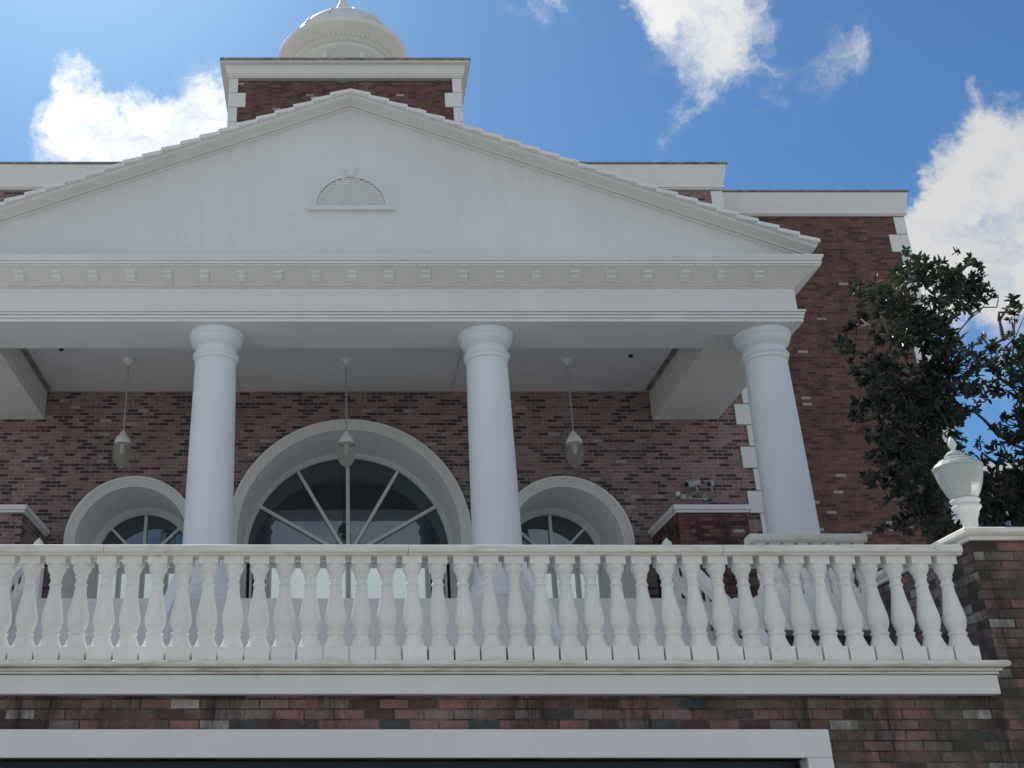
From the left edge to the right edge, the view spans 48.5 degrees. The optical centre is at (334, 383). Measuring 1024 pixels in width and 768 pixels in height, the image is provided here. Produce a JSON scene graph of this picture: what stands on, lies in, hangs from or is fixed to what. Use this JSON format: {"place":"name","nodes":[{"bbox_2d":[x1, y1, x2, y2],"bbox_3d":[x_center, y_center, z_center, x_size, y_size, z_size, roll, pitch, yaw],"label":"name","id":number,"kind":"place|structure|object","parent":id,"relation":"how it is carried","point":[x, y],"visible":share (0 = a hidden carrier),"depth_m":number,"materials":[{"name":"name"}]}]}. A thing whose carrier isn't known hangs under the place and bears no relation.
{"place":"outdoors","nodes":[
{"label":"outdoors","id":0,"kind":"place"},
{"bbox_2d":[0,504,49,592],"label":"brick pier","id":1,"kind":"structure","parent":0,"point":[22,524],"depth_m":19.95,"materials":[{"name":"brown brick"}]},
{"bbox_2d":[0,162,960,597],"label":"brick building","id":2,"kind":"structure","parent":0,"point":[402,478],"depth_m":22.66,"materials":[{"name":"brown brick"}]},
{"bbox_2d":[61,476,184,597],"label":"arched window","id":3,"kind":"structure","parent":2,"relation":"in","point":[127,510],"depth_m":22.64,"materials":[{"name":"white paint"}]},
{"bbox_2d":[220,0,470,126],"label":"cupola tower","id":4,"kind":"structure","parent":2,"relation":"on","point":[342,46],"depth_m":29.28,"materials":[{"name":"brick"}]},
{"bbox_2d":[232,419,473,597],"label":"arched window","id":5,"kind":"structure","parent":2,"relation":"in","point":[396,490],"depth_m":23.08,"materials":[{"name":"white paint"}]},
{"bbox_2d":[518,476,635,597],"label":"arched window","id":6,"kind":"structure","parent":2,"relation":"in","point":[555,510],"depth_m":22.61,"materials":[{"name":"white paint"}]},
{"bbox_2d":[675,491,705,499],"bbox_3d":[6.988,2.178,21.794,0.622,0.162,0.138,0,-23,0],"label":"junction box","id":7,"kind":"object","parent":2,"relation":"attached to","point":[681,496],"visible":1,"depth_m":21.77,"materials":[{"name":"metal"}]},
{"bbox_2d":[681,478,700,497],"bbox_3d":[6.894,2.020,21.703,0.433,0.337,0.366,12,-26,-26],"label":"security camera","id":8,"kind":"object","parent":7,"relation":"attached to","point":[695,483],"visible":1,"depth_m":21.61,"materials":[{"name":"plastic"}]},
{"bbox_2d":[702,479,713,500],"bbox_3d":[7.265,2.020,21.611,0.232,0.330,0.608,-4,-23,10],"label":"security camera","id":9,"kind":"object","parent":2,"relation":"attached to","point":[710,483],"visible":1,"depth_m":21.54,"materials":[{"name":"plastic"}]},
{"bbox_2d":[0,0,1023,462],"label":"sky","id":10,"kind":"structure","parent":0,"point":[925,98],"materials":[{"name":"blue"}]},
{"bbox_2d":[648,504,758,601],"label":"brick pier","id":11,"kind":"structure","parent":0,"point":[701,524],"depth_m":19.90,"materials":[{"name":"brown brick"}]},
{"bbox_2d":[876,527,1023,671],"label":"brick gate pier","id":12,"kind":"structure","parent":0,"point":[988,577],"depth_m":8.45,"materials":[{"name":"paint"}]},
{"bbox_2d":[932,437,983,526],"bbox_3d":[5.130,0.855,9.102,0.383,0.898,0.383,0,-23,0],"label":"urn lamp","id":13,"kind":"object","parent":12,"relation":"on","point":[958,474],"visible":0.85,"depth_m":9.01,"materials":[{"name":"white metal"}]},
{"bbox_2d":[978,463,1022,525],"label":"neighbour house","id":14,"kind":"structure","parent":0,"point":[991,465],"depth_m":32.66,"materials":[{"name":"grey tile"}]},
{"bbox_2d":[978,511,1010,525],"bbox_3d":[18.200,4.291,30.696,1.200,1.700,0.085,0,-23,0],"label":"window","id":15,"kind":"structure","parent":14,"relation":"in","point":[1006,523],"depth_m":30.84,"materials":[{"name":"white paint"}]},
{"label":"ground","id":16,"kind":"structure","parent":0,"visible":0},
{"bbox_2d":[0,660,1023,767],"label":"terrace wall","id":17,"kind":"structure","parent":16,"relation":"on","point":[511,713],"depth_m":7.98,"materials":[{"name":"brick"}]},
{"bbox_2d":[0,761,796,767],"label":"garage door","id":18,"kind":"structure","parent":17,"relation":"in","point":[3,764],"depth_m":8.02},
{"bbox_2d":[7,598,871,659],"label":"entrance steps","id":19,"kind":"structure","parent":17,"relation":"on","point":[374,631],"depth_m":15.15,"materials":[{"name":"grey paint"}]},
{"bbox_2d":[10,538,43,610],"bbox_3d":[-4.540,3.097,14.712,0.260,3.220,4.080,0,-23,0],"label":"stair railing","id":20,"kind":"object","parent":19,"relation":"on","point":[16,595],"visible":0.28,"depth_m":15.91,"materials":[{"name":"white paint"}]},
{"bbox_2d":[142,572,191,647],"bbox_3d":[-2.170,3.138,14.546,0.260,3.016,3.806,0,-23,0],"label":"stair railing","id":21,"kind":"object","parent":19,"relation":"on","point":[170,596],"visible":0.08,"depth_m":14.51,"materials":[{"name":"white paint"}]},
{"bbox_2d":[0,88,830,597],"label":"portico","id":22,"kind":"structure","parent":19,"relation":"on","point":[384,244],"depth_m":18.99,"materials":[{"name":"white paint"}]},
{"bbox_2d":[112,357,134,467],"bbox_3d":[-3.920,0.536,20.827,0.341,2.169,0.346,0,-23,0],"label":"pendant lantern","id":23,"kind":"object","parent":22,"relation":"hanging from","point":[121,452],"visible":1,"depth_m":20.46,"materials":[{"name":"white metal"}]},
{"bbox_2d":[337,357,355,467],"bbox_3d":[0.220,0.536,20.827,0.341,2.169,0.346,0,-23,0],"label":"pendant lantern","id":24,"kind":"object","parent":22,"relation":"hanging from","point":[346,450],"visible":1,"depth_m":20.44,"materials":[{"name":"white metal"}]},
{"bbox_2d":[560,357,583,467],"bbox_3d":[4.430,0.536,20.827,0.341,2.169,0.346,0,-23,0],"label":"pendant lantern","id":25,"kind":"object","parent":22,"relation":"hanging from","point":[574,449],"visible":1,"depth_m":20.46,"materials":[{"name":"white metal"}]},
{"bbox_2d":[519,562,560,645],"bbox_3d":[2.730,3.138,14.546,0.260,3.016,3.806,0,-23,0],"label":"stair railing","id":26,"kind":"object","parent":19,"relation":"on","point":[527,577],"visible":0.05,"depth_m":15.33,"materials":[{"name":"white paint"}]},
{"bbox_2d":[662,538,767,645],"bbox_3d":[5.100,3.097,14.712,0.260,3.220,4.080,0,-23,0],"label":"stair railing","id":27,"kind":"object","parent":19,"relation":"on","point":[703,580],"visible":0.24,"depth_m":15.19,"materials":[{"name":"white paint"}]},
{"bbox_2d":[744,534,867,597],"bbox_3d":[6.405,2.456,14.830,1.690,0.888,0.320,0,-23,0],"label":"side balustrade","id":28,"kind":"object","parent":19,"relation":"on","point":[807,589],"visible":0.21,"depth_m":14.83,"materials":[{"name":"paint"}]},
{"bbox_2d":[0,545,981,659],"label":"terrace balustrade","id":29,"kind":"object","parent":17,"relation":"on","point":[893,561],"visible":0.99,"depth_m":8.22,"materials":[{"name":"paint"}]},
{"bbox_2d":[831,245,998,544],"bbox_3d":[7.626,0.997,13.904,3.416,6.520,1.699,12,-25,-25],"label":"magnolia tree","id":30,"kind":"object","parent":16,"relation":"on","point":[938,411],"visible":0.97,"depth_m":13.88,"materials":[{"name":"green plant"}]},
{"bbox_2d":[951,293,1023,526],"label":"magnolia tree","id":31,"kind":"object","parent":16,"relation":"on","point":[1009,497],"visible":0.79,"depth_m":14.96,"materials":[{"name":"green plant"}]}
]}

